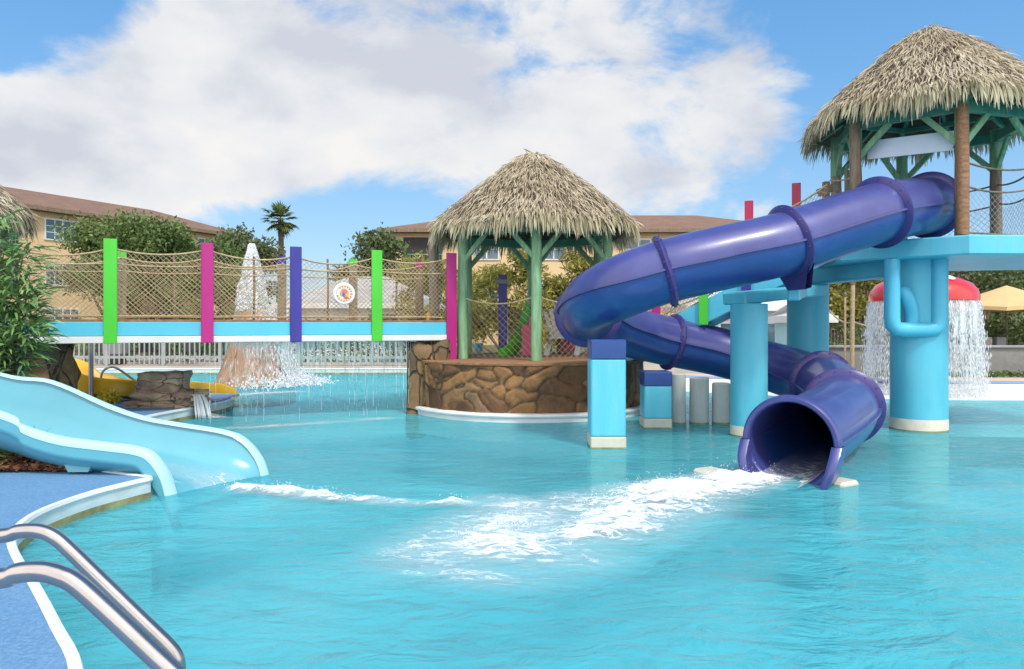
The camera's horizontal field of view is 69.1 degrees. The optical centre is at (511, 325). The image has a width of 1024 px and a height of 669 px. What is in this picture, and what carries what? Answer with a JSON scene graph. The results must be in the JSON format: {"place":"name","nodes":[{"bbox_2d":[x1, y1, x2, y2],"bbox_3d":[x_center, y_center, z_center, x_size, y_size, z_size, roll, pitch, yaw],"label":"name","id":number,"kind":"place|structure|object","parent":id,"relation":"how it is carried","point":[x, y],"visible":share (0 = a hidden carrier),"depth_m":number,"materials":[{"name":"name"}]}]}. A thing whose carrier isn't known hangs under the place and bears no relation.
{"place":"outdoors","nodes":[
{"label":"outdoors","id":0,"kind":"place"},
{"bbox_2d":[102,343,127,364],"bbox_3d":[-13.504,0.825,25.300,0.660,1.010,0.550,0,0,0],"label":"covered grill","id":1,"kind":"object","parent":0,"point":[121,352],"visible":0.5,"depth_m":25.08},
{"bbox_2d":[0,186,285,344],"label":"resort building","id":2,"kind":"structure","parent":0,"point":[50,208],"depth_m":46.36,"materials":[{"name":"beige paint"}]},
{"bbox_2d":[44,217,79,242],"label":"window","id":3,"kind":"structure","parent":2,"relation":"in","point":[49,233],"depth_m":45.35,"materials":[{"name":"glass"}]},
{"bbox_2d":[44,264,79,285],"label":"window","id":4,"kind":"structure","parent":2,"relation":"in","point":[52,267],"depth_m":45.35,"materials":[{"name":"glass"}]},
{"bbox_2d":[44,307,79,318],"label":"window","id":5,"kind":"structure","parent":2,"relation":"in","point":[70,313],"depth_m":46.03,"materials":[{"name":"white paint"}]},
{"bbox_2d":[266,279,276,295],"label":"window","id":6,"kind":"structure","parent":2,"relation":"in","point":[274,281],"depth_m":61.87,"materials":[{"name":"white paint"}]},
{"bbox_2d":[0,343,1022,668],"bbox_3d":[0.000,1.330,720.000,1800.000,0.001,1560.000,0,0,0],"label":"ground","id":7,"kind":"structure","parent":0,"point":[28,639],"depth_m":5.64,"materials":[{"name":"concrete"}]},
{"bbox_2d":[0,184,44,247],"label":"thatched gazebo","id":8,"kind":"object","parent":7,"relation":"on","point":[8,206],"visible":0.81,"depth_m":10.15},
{"bbox_2d":[0,452,66,471],"bbox_3d":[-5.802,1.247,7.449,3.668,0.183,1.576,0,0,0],"label":"mulch","id":9,"kind":"object","parent":7,"relation":"on","point":[16,464],"visible":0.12,"depth_m":6.73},
{"bbox_2d":[0,426,47,464],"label":"bed plant","id":10,"kind":"object","parent":9,"relation":"on","point":[7,452],"visible":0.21,"depth_m":6.89,"materials":[{"name":"green plant"}]},
{"bbox_2d":[0,209,71,376],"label":"leafy shrub","id":11,"kind":"object","parent":9,"relation":"on","point":[12,334],"visible":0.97,"depth_m":8.41,"materials":[{"name":"green plant"}]},
{"bbox_2d":[0,372,269,495],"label":"open flume","id":12,"kind":"object","parent":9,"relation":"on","point":[85,432],"visible":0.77,"depth_m":7.34,"materials":[{"name":"plastic"}]},
{"bbox_2d":[0,336,81,388],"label":"rock abutment","id":13,"kind":"object","parent":7,"relation":"on","point":[66,370],"visible":0.27,"depth_m":10.88,"materials":[{"name":"stone"}]},
{"bbox_2d":[88,343,93,396],"bbox_3d":[-7.135,0.740,12.600,0.180,1.180,0.180,0,0,0],"label":"metal pole","id":14,"kind":"object","parent":7,"relation":"on","point":[91,369],"visible":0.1,"depth_m":12.58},
{"bbox_2d":[0,561,185,668],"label":"pool handrail","id":15,"kind":"object","parent":7,"relation":"on","point":[123,626],"visible":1,"depth_m":1.70,"materials":[{"name":"metal"}]},
{"bbox_2d":[0,523,185,667],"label":"pool handrail","id":16,"kind":"object","parent":7,"relation":"on","point":[75,555],"visible":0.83,"depth_m":2.28,"materials":[{"name":"metal"}]},
{"bbox_2d":[49,211,161,318],"bbox_3d":[-19.869,-2.013,37.403,6.225,6.983,5.234,0,0,-41],"label":"oak tree","id":17,"kind":"object","parent":7,"relation":"on","point":[84,243],"visible":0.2,"depth_m":35.63,"materials":[{"name":"green plant"}]},
{"bbox_2d":[97,388,121,403],"bbox_3d":[-6.909,1.238,12.704,0.409,0.351,0.408,0,0,38],"label":"flowering bush","id":18,"kind":"object","parent":7,"relation":"on","point":[109,397],"visible":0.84,"depth_m":12.64,"materials":[{"name":"yellow plant"}]},
{"bbox_2d":[100,366,134,379],"bbox_3d":[-6.812,1.001,13.070,0.133,0.591,0.797,0,0,38],"label":"arched handrail","id":19,"kind":"object","parent":7,"relation":"on","point":[117,368],"visible":0.55,"depth_m":12.92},
{"bbox_2d":[66,207,219,354],"bbox_3d":[-16.703,-1.863,33.333,5.484,6.671,6.410,0,0,45],"label":"oak tree","id":20,"kind":"object","parent":7,"relation":"on","point":[141,234],"visible":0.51,"depth_m":32.81,"materials":[{"name":"green plant"}]},
{"bbox_2d":[73,342,221,365],"bbox_3d":[-12.400,0.630,24.460,5.750,1.400,0.150,0,0,0],"label":"picket fence","id":21,"kind":"object","parent":7,"relation":"on","point":[106,356],"visible":0.3,"depth_m":24.39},
{"bbox_2d":[141,343,156,363],"bbox_3d":[-12.371,0.855,25.547,0.500,0.951,0.593,0,0,20],"label":"patio chair","id":22,"kind":"object","parent":7,"relation":"on","point":[147,347],"visible":0.61,"depth_m":25.35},
{"bbox_2d":[74,358,236,399],"bbox_3d":[-6.739,1.083,13.683,3.371,1.035,1.548,0,0,-35],"label":"yellow slide","id":23,"kind":"object","parent":7,"relation":"on","point":[125,388],"visible":0.3,"depth_m":12.86,"materials":[{"name":"plastic"}]},
{"bbox_2d":[156,343,173,363],"bbox_3d":[-11.972,0.855,25.643,0.502,0.951,0.593,0,0,-40],"label":"patio chair","id":24,"kind":"object","parent":7,"relation":"on","point":[157,346],"visible":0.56,"depth_m":25.70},
{"bbox_2d":[122,370,211,407],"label":"rock waterfall","id":25,"kind":"object","parent":7,"relation":"on","point":[163,389],"visible":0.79,"depth_m":12.03,"materials":[{"name":"stone"}]},
{"bbox_2d":[190,393,211,418],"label":"waterfall","id":26,"kind":"structure","parent":25,"relation":"on","point":[200,398],"depth_m":11.88,"materials":[{"name":"white liquid"}]},
{"bbox_2d":[127,238,246,352],"bbox_3d":[-14.941,-1.422,35.445,5.388,5.752,6.144,0,0,-41],"label":"oak tree","id":27,"kind":"object","parent":7,"relation":"on","point":[222,248],"visible":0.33,"depth_m":34.24,"materials":[{"name":"green plant"}]},
{"bbox_2d":[181,343,198,363],"bbox_3d":[-11.082,0.855,25.655,0.500,0.951,0.593,0,0,-10],"label":"patio chair","id":28,"kind":"object","parent":7,"relation":"on","point":[191,346],"visible":0.43,"depth_m":25.82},
{"bbox_2d":[208,394,239,400],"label":"stepping slab","id":29,"kind":"structure","parent":7,"relation":"on","point":[217,397],"depth_m":13.43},
{"bbox_2d":[196,237,274,345],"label":"oak tree","id":30,"kind":"object","parent":7,"relation":"on","point":[216,304],"visible":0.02,"depth_m":45.58,"materials":[{"name":"green plant"}]},
{"bbox_2d":[212,222,287,310],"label":"oak tree","id":31,"kind":"object","parent":7,"relation":"on","point":[264,250],"visible":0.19,"depth_m":42.48,"materials":[{"name":"green plant"}]},
{"bbox_2d":[74,312,443,362],"bbox_3d":[-9.130,0.550,26.945,14.419,2.143,2.232,0,0,0],"label":"hedge","id":32,"kind":"object","parent":7,"relation":"on","point":[212,350],"visible":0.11,"depth_m":26.88,"materials":[{"name":"green plant"}]},
{"bbox_2d":[260,201,300,346],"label":"fan palm","id":33,"kind":"object","parent":7,"relation":"on","point":[282,227],"visible":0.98,"depth_m":44.76,"materials":[{"name":"green plant"}]},
{"bbox_2d":[225,334,444,365],"bbox_3d":[-5.750,0.630,24.260,7.250,1.400,0.150,0,0,0],"label":"picket fence","id":34,"kind":"object","parent":7,"relation":"on","point":[298,356],"visible":0.2,"depth_m":24.19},
{"bbox_2d":[329,258,369,280],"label":"loose tree","id":35,"kind":"object","parent":7,"relation":"on","point":[339,275],"visible":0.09,"depth_m":43.39,"materials":[{"name":"green plant"}]},
{"bbox_2d":[272,276,444,355],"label":"pool pavilion","id":36,"kind":"structure","parent":7,"relation":"on","point":[387,310],"depth_m":30.00,"materials":[{"name":"white paint"}]},
{"bbox_2d":[366,312,399,319],"bbox_3d":[-5.200,0.000,29.965,1.360,1.060,0.110,0,0,0],"label":"window","id":37,"kind":"structure","parent":36,"relation":"in","point":[368,313],"depth_m":29.91,"materials":[{"name":"white paint"}]},
{"bbox_2d":[340,221,428,296],"bbox_3d":[-6.426,-1.990,39.801,4.976,6.940,5.663,0,0,0],"label":"loose tree","id":38,"kind":"object","parent":7,"relation":"on","point":[389,244],"visible":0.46,"depth_m":38.60,"materials":[{"name":"green plant"}]},
{"bbox_2d":[387,265,444,319],"bbox_3d":[-4.542,-0.747,37.512,4.199,4.620,3.588,0,0,-42],"label":"loose tree","id":39,"kind":"object","parent":7,"relation":"on","point":[408,281],"visible":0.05,"depth_m":36.38,"materials":[{"name":"green plant"}]},
{"bbox_2d":[389,248,485,334],"bbox_3d":[-2.721,-0.655,27.487,3.648,4.234,3.691,0,0,0],"label":"bamboo clump","id":40,"kind":"object","parent":7,"relation":"on","point":[441,276],"visible":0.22,"depth_m":26.94,"materials":[{"name":"green plant"}]},
{"bbox_2d":[442,248,556,351],"bbox_3d":[-0.411,-0.654,24.573,4.106,4.228,3.525,0,0,0],"label":"bamboo clump","id":41,"kind":"object","parent":7,"relation":"on","point":[486,280],"visible":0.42,"depth_m":24.19,"materials":[{"name":"green plant"}]},
{"bbox_2d":[542,247,593,352],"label":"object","id":42,"kind":"object","parent":7,"relation":"on","point":[580,265],"visible":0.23,"depth_m":25.27,"materials":[{"name":"green plant"}]},
{"bbox_2d":[663,291,786,341],"bbox_3d":[7.950,-0.085,26.500,4.370,2.830,3.870,0,0,0],"label":"pool cabin","id":43,"kind":"object","parent":7,"relation":"on","point":[774,306],"visible":0.17,"depth_m":24.91,"materials":[{"name":"white paint"}]},
{"bbox_2d":[718,321,729,328],"bbox_3d":[7.350,0.400,24.965,0.860,1.060,0.110,0,0,0],"label":"window","id":44,"kind":"structure","parent":43,"relation":"in","point":[726,324],"depth_m":24.91,"materials":[{"name":"glass"}]},
{"bbox_2d":[768,323,774,341],"bbox_3d":[8.750,0.400,24.965,1.160,1.060,0.110,0,0,0],"label":"window","id":45,"kind":"structure","parent":43,"relation":"in","point":[771,326],"depth_m":24.91,"materials":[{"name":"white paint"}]},
{"bbox_2d":[768,305,838,344],"bbox_3d":[8.675,0.340,22.350,1.380,1.980,2.130,0,0,0],"label":"pool cabin","id":46,"kind":"object","parent":7,"relation":"on","point":[778,318],"visible":0.17,"depth_m":22.56,"materials":[{"name":"white paint"}]},
{"bbox_2d":[843,292,846,359],"bbox_3d":[8.380,0.245,18.700,0.100,2.170,0.095,0,0,0],"label":"torch pole","id":47,"kind":"object","parent":7,"relation":"on","point":[845,294],"visible":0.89,"depth_m":18.67,"materials":[{"name":"beige wood"}]},
{"bbox_2d":[850,282,855,366],"bbox_3d":[8.530,0.045,18.600,0.180,2.570,0.180,0,0,0],"label":"pole","id":48,"kind":"object","parent":7,"relation":"on","point":[852,326],"visible":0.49,"depth_m":18.56,"materials":[{"name":"beige wood"}]},
{"bbox_2d":[829,310,878,327],"bbox_3d":[8.859,-0.186,19.793,0.742,0.504,2.430,0,0,0],"label":"sagging rope","id":49,"kind":"object","parent":48,"relation":"attached to","point":[848,322],"visible":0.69,"depth_m":19.08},
{"bbox_2d":[685,373,1023,383],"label":"beach walk","id":50,"kind":"structure","parent":7,"relation":"on","point":[1009,380],"depth_m":17.75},
{"bbox_2d":[829,280,888,344],"bbox_3d":[12.428,-0.559,27.330,3.776,4.112,3.032,0,0,0],"label":"garden tree","id":51,"kind":"object","parent":7,"relation":"on","point":[836,301],"visible":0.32,"depth_m":26.79,"materials":[{"name":"green plant"}]},
{"bbox_2d":[829,345,1023,375],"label":"retaining wall","id":52,"kind":"structure","parent":7,"relation":"on","point":[1008,357],"depth_m":19.45,"materials":[{"name":"concrete"}]},
{"bbox_2d":[829,312,1023,344],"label":"hedge","id":53,"kind":"object","parent":7,"relation":"on","point":[1017,338],"visible":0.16,"depth_m":21.55,"materials":[{"name":"green plant"}]},
{"bbox_2d":[859,370,1023,377],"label":"ground cover","id":54,"kind":"object","parent":7,"relation":"on","point":[1003,373],"visible":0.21,"depth_m":19.03,"materials":[{"name":"green plant"}]},
{"bbox_2d":[978,324,993,344],"bbox_3d":[13.105,0.643,20.604,0.419,1.374,0.390,0,0,0],"label":"planter box","id":55,"kind":"object","parent":7,"relation":"on","point":[989,340],"visible":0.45,"depth_m":20.48,"materials":[{"name":"concrete"}]},
{"bbox_2d":[949,270,1023,344],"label":"garden tree","id":56,"kind":"object","parent":7,"relation":"on","point":[988,280],"visible":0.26,"depth_m":27.70,"materials":[{"name":"green plant"}]},
{"bbox_2d":[950,285,1023,344],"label":"tan parasol","id":57,"kind":"object","parent":7,"relation":"on","point":[1006,299],"visible":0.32,"depth_m":20.19,"materials":[{"name":"fabric"}]},
{"bbox_2d":[971,270,1023,344],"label":"garden tree","id":58,"kind":"object","parent":7,"relation":"on","point":[1018,287],"visible":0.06,"depth_m":29.81,"materials":[{"name":"green plant"}]},
{"bbox_2d":[990,326,1008,344],"bbox_3d":[13.480,0.674,20.610,0.441,1.311,0.402,0,0,-18],"label":"planter box","id":59,"kind":"object","parent":7,"relation":"on","point":[998,339],"visible":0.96,"depth_m":20.51,"materials":[{"name":"concrete"}]},
{"bbox_2d":[0,0,1023,319],"label":"sky","id":60,"kind":"structure","parent":0,"point":[350,115],"materials":[{"name":"blue"}]},
{"bbox_2d":[20,374,1023,668],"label":"water","id":61,"kind":"structure","parent":0,"point":[906,552],"depth_m":4.86,"materials":[{"name":"liquid"}]},
{"bbox_2d":[213,308,286,386],"bbox_3d":[-6.632,0.790,19.013,2.176,2.420,2.153,0,0,0],"label":"volcano fountain","id":62,"kind":"object","parent":61,"relation":"in","point":[228,375],"visible":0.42,"depth_m":18.39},
{"bbox_2d":[237,248,268,309],"bbox_3d":[-6.665,-1.200,19.001,0.754,1.600,0.782,0,0,29],"label":"fountain jet","id":63,"kind":"object","parent":62,"relation":"on","point":[250,283],"visible":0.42,"depth_m":18.80,"materials":[{"name":"white liquid"}]},
{"bbox_2d":[228,243,348,391],"bbox_3d":[-5.959,-0.224,18.917,2.876,3.760,4.212,0,0,17],"label":"fountain spray","id":64,"kind":"object","parent":61,"relation":"on","point":[289,381],"visible":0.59,"depth_m":18.73,"materials":[{"name":"white liquid"}]},
{"bbox_2d":[204,341,409,420],"bbox_3d":[-3.100,0.880,12.393,3.897,1.220,0.878,0,0,-23],"label":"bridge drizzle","id":65,"kind":"object","parent":61,"relation":"on","point":[345,362],"visible":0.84,"depth_m":12.34,"materials":[{"name":"white liquid"}]},
{"bbox_2d":[243,341,424,350],"bbox_3d":[-2.734,0.860,12.267,3.499,1.200,0.056,0,0,-23],"label":"falling sheet","id":66,"kind":"object","parent":61,"relation":"on","point":[265,343],"visible":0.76,"depth_m":11.79,"materials":[{"name":"white liquid"}]},
{"bbox_2d":[224,479,461,500],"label":"flying drops","id":67,"kind":"object","parent":61,"relation":"on","point":[311,488],"visible":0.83,"depth_m":6.52,"materials":[{"name":"white liquid"}]},
{"bbox_2d":[230,483,468,503],"bbox_3d":[-1.447,1.450,6.432,2.644,0.088,0.493,0,0,18],"label":"splash foam","id":68,"kind":"object","parent":61,"relation":"on","point":[288,488],"visible":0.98,"depth_m":6.45,"materials":[{"name":"white"}]},
{"bbox_2d":[458,498,536,548],"bbox_3d":[-0.062,1.463,5.607,1.117,0.063,2.124,0,0,0],"label":"splash foam","id":69,"kind":"object","parent":61,"relation":"on","point":[503,521],"visible":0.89,"depth_m":5.38,"materials":[{"name":"white"}]},
{"bbox_2d":[489,508,525,524],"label":"flying drops","id":70,"kind":"object","parent":61,"relation":"on","point":[510,518],"visible":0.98,"depth_m":5.48,"materials":[{"name":"white liquid"}]},
{"bbox_2d":[406,339,643,422],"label":"stone island","id":71,"kind":"structure","parent":61,"relation":"in","point":[441,384],"depth_m":11.66,"materials":[{"name":"stone"}]},
{"bbox_2d":[1,238,456,373],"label":"footbridge","id":72,"kind":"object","parent":71,"relation":"on","point":[114,325],"visible":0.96,"depth_m":11.71,"materials":[{"name":"paint"}]},
{"bbox_2d":[333,283,354,304],"bbox_3d":[-2.711,-0.511,11.999,0.356,0.356,0.045,0,0,-23],"label":"round sign","id":73,"kind":"object","parent":72,"relation":"attached to","point":[343,293],"visible":1,"depth_m":11.98,"materials":[{"name":"white paint"}]},
{"bbox_2d":[428,235,439,334],"bbox_3d":[-1.445,-0.475,13.700,0.220,2.353,0.220,0,0,0],"label":"wooden pole","id":74,"kind":"object","parent":71,"relation":"on","point":[433,254],"visible":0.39,"depth_m":13.62,"materials":[{"name":"brown wood"}]},
{"bbox_2d":[473,338,483,352],"bbox_3d":[-0.675,0.416,15.000,0.215,0.328,0.197,0,0,0],"label":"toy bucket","id":75,"kind":"object","parent":71,"relation":"on","point":[476,346],"visible":0.64,"depth_m":14.93,"materials":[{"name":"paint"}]},
{"bbox_2d":[497,275,507,348],"bbox_3d":[-0.193,-0.188,14.600,0.220,1.596,0.140,0,0,0],"label":"indigo post","id":76,"kind":"object","parent":71,"relation":"on","point":[502,281],"visible":0.78,"depth_m":14.55,"materials":[{"name":"paint"}]},
{"bbox_2d":[498,301,530,355],"bbox_3d":[0.140,0.084,14.700,0.814,1.217,1.279,0,0,0],"label":"toddler slide","id":77,"kind":"object","parent":71,"relation":"on","point":[516,342],"visible":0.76,"depth_m":14.36,"materials":[{"name":"paint"}]},
{"bbox_2d":[445,299,586,353],"bbox_3d":[0.437,0.060,14.153,3.208,1.100,2.234,0,0,0],"label":"island rail","id":78,"kind":"object","parent":71,"relation":"on","point":[558,348],"visible":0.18,"depth_m":14.94,"materials":[{"name":"brown fabric"}]},
{"bbox_2d":[427,149,641,360],"bbox_3d":[0.397,-1.306,13.623,3.911,3.776,4.163,0,0,0],"label":"thatched gazebo","id":79,"kind":"object","parent":71,"relation":"on","point":[538,207],"visible":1,"depth_m":12.61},
{"bbox_2d":[466,297,586,358],"bbox_3d":[0.400,0.031,12.532,2.526,1.047,0.751,0,0,0],"label":"net","id":80,"kind":"object","parent":79,"relation":"attached to","point":[509,303],"visible":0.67,"depth_m":12.46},
{"bbox_2d":[543,306,582,355],"bbox_3d":[1.018,0.095,14.669,0.740,0.994,0.805,0,0,10],"label":"fan back chair","id":81,"kind":"object","parent":71,"relation":"on","point":[556,336],"visible":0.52,"depth_m":14.49,"materials":[{"name":"white paint"}]},
{"bbox_2d":[625,183,827,360],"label":"rope staircase","id":82,"kind":"structure","parent":71,"relation":"on","point":[713,310],"depth_m":11.77,"materials":[{"name":"paint"}]},
{"bbox_2d":[391,469,787,578],"bbox_3d":[0.730,1.445,6.058,2.252,0.097,4.945,0,0,37],"label":"splash foam","id":83,"kind":"object","parent":61,"relation":"on","point":[688,489],"visible":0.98,"depth_m":5.85,"materials":[{"name":"white"}]},
{"bbox_2d":[587,339,626,448],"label":"support column","id":84,"kind":"structure","parent":61,"relation":"in","point":[606,394],"depth_m":9.04,"materials":[{"name":"paint"}]},
{"bbox_2d":[448,460,782,547],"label":"flying drops","id":85,"kind":"object","parent":61,"relation":"on","point":[625,503],"visible":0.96,"depth_m":6.11,"materials":[{"name":"white liquid"}]},
{"bbox_2d":[639,370,672,428],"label":"support column","id":86,"kind":"structure","parent":61,"relation":"in","point":[655,399],"depth_m":10.80,"materials":[{"name":"paint"}]},
{"bbox_2d":[671,373,685,423],"bbox_3d":[2.540,1.569,11.350,0.232,1.662,0.232,0,0,0],"label":"pipe post","id":87,"kind":"object","parent":61,"relation":"in","point":[678,386],"visible":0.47,"depth_m":11.25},
{"bbox_2d":[689,377,708,424],"bbox_3d":[2.859,1.597,11.350,0.298,1.606,0.298,0,0,0],"label":"pipe post","id":88,"kind":"object","parent":61,"relation":"in","point":[698,400],"visible":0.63,"depth_m":11.23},
{"bbox_2d":[694,466,719,474],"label":"footing block","id":89,"kind":"structure","parent":61,"relation":"in","point":[702,470],"depth_m":7.52,"materials":[{"name":"paint"}]},
{"bbox_2d":[712,382,729,424],"bbox_3d":[3.192,1.640,11.350,0.278,1.520,0.278,0,0,0],"label":"pipe post","id":90,"kind":"object","parent":61,"relation":"in","point":[720,403],"visible":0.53,"depth_m":11.24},
{"bbox_2d":[723,284,826,436],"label":"support column","id":91,"kind":"structure","parent":61,"relation":"in","point":[748,351],"depth_m":9.96,"materials":[{"name":"paint"}]},
{"bbox_2d":[762,463,817,487],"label":"running water","id":92,"kind":"structure","parent":61,"relation":"on","point":[799,476],"depth_m":7.37,"materials":[{"name":"white liquid"}]},
{"bbox_2d":[833,477,857,486],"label":"footing block","id":93,"kind":"structure","parent":61,"relation":"in","point":[842,482],"depth_m":6.94,"materials":[{"name":"paint"}]},
{"bbox_2d":[555,171,953,489],"bbox_3d":[2.946,-0.291,10.097,4.616,3.782,5.165,0,0,43],"label":"tube slide","id":94,"kind":"object","parent":93,"relation":"on","point":[825,411],"visible":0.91,"depth_m":8.98,"materials":[{"name":"plastic"}]},
{"bbox_2d":[787,235,1023,432],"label":"slide platform","id":95,"kind":"structure","parent":61,"relation":"in","point":[913,274],"depth_m":10.41,"materials":[{"name":"paint"}]},
{"bbox_2d":[816,170,849,197],"bbox_3d":[5.077,-1.830,11.661,0.656,1.300,0.549,0,0,0],"label":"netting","id":96,"kind":"object","parent":95,"relation":"on","point":[830,188],"visible":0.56,"depth_m":11.58,"materials":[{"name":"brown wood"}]},
{"bbox_2d":[798,22,1023,238],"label":"thatched gazebo","id":97,"kind":"object","parent":95,"relation":"on","point":[969,90],"visible":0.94,"depth_m":10.44,"materials":[{"name":"plant"}]},
{"bbox_2d":[867,116,953,159],"bbox_3d":[5.617,-2.633,10.514,1.112,0.495,0.025,0,0,42],"label":"header board","id":98,"kind":"object","parent":97,"relation":"hanging from","point":[911,145],"visible":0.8,"depth_m":10.49,"materials":[{"name":"wood"}]},
{"bbox_2d":[910,163,1023,237],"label":"rope fence","id":99,"kind":"object","parent":97,"relation":"attached to","point":[986,208],"visible":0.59,"depth_m":10.19,"materials":[{"name":"fabric"},{"name":"weathered wood"}]},
{"bbox_2d":[868,275,980,302],"bbox_3d":[8.950,0.502,16.200,2.140,3.196,2.140,0,0,0],"label":"mushroom fountain","id":100,"kind":"object","parent":61,"relation":"in","point":[960,289],"visible":0.33,"depth_m":15.33,"materials":[{"name":"red paint"}]},
{"bbox_2d":[866,300,980,372],"bbox_3d":[8.952,0.477,16.200,2.284,2.026,2.281,0,0,0],"label":"falling sheet","id":101,"kind":"object","parent":100,"relation":"attached to","point":[956,327],"visible":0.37,"depth_m":15.26,"materials":[{"name":"white liquid"}]},
{"bbox_2d":[859,300,1006,400],"bbox_3d":[8.981,0.487,16.232,3.064,2.158,3.106,0,0,0],"label":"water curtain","id":102,"kind":"object","parent":100,"relation":"attached to","point":[869,350],"visible":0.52,"depth_m":15.73,"materials":[{"name":"white liquid"}]},
{"bbox_2d":[377,215,741,344],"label":"resort building","id":103,"kind":"structure","parent":0,"point":[416,235],"depth_m":50.00,"materials":[{"name":"beige paint"}]},
{"bbox_2d":[474,246,498,259],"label":"window","id":104,"kind":"structure","parent":103,"relation":"in","point":[493,256],"depth_m":49.90,"materials":[{"name":"white paint"}]},
{"bbox_2d":[545,248,565,259],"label":"window","id":105,"kind":"structure","parent":103,"relation":"in","point":[550,257],"depth_m":49.90,"materials":[{"name":"glass"}]},
{"bbox_2d":[627,238,650,249],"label":"window","id":106,"kind":"structure","parent":103,"relation":"in","point":[643,240],"depth_m":49.90,"materials":[{"name":"glass"}]},
{"bbox_2d":[561,339,575,353],"bbox_3d":[1.174,0.395,15.400,0.460,0.390,0.340,0,0,0],"label":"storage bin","id":107,"kind":"object","parent":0,"point":[563,341],"visible":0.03,"depth_m":15.25,"materials":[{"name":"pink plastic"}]},
{"bbox_2d":[686,377,1023,399],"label":"beach","id":108,"kind":"structure","parent":0,"point":[1014,391],"depth_m":16.15,"materials":[{"name":"concrete"}]},
{"bbox_2d":[829,271,1014,344],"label":"resort building","id":109,"kind":"structure","parent":0,"point":[831,332],"depth_m":36.75,"materials":[{"name":"brown paint"}]},
{"label":"pool floor","id":110,"kind":"structure","parent":0,"visible":0},
{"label":"pool wall","id":111,"kind":"structure","parent":110,"relation":"on","visible":0},
{"bbox_2d":[6,368,728,668],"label":"pool coping","id":112,"kind":"object","parent":111,"relation":"on","point":[68,510],"visible":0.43,"depth_m":5.93,"materials":[{"name":"concrete"}]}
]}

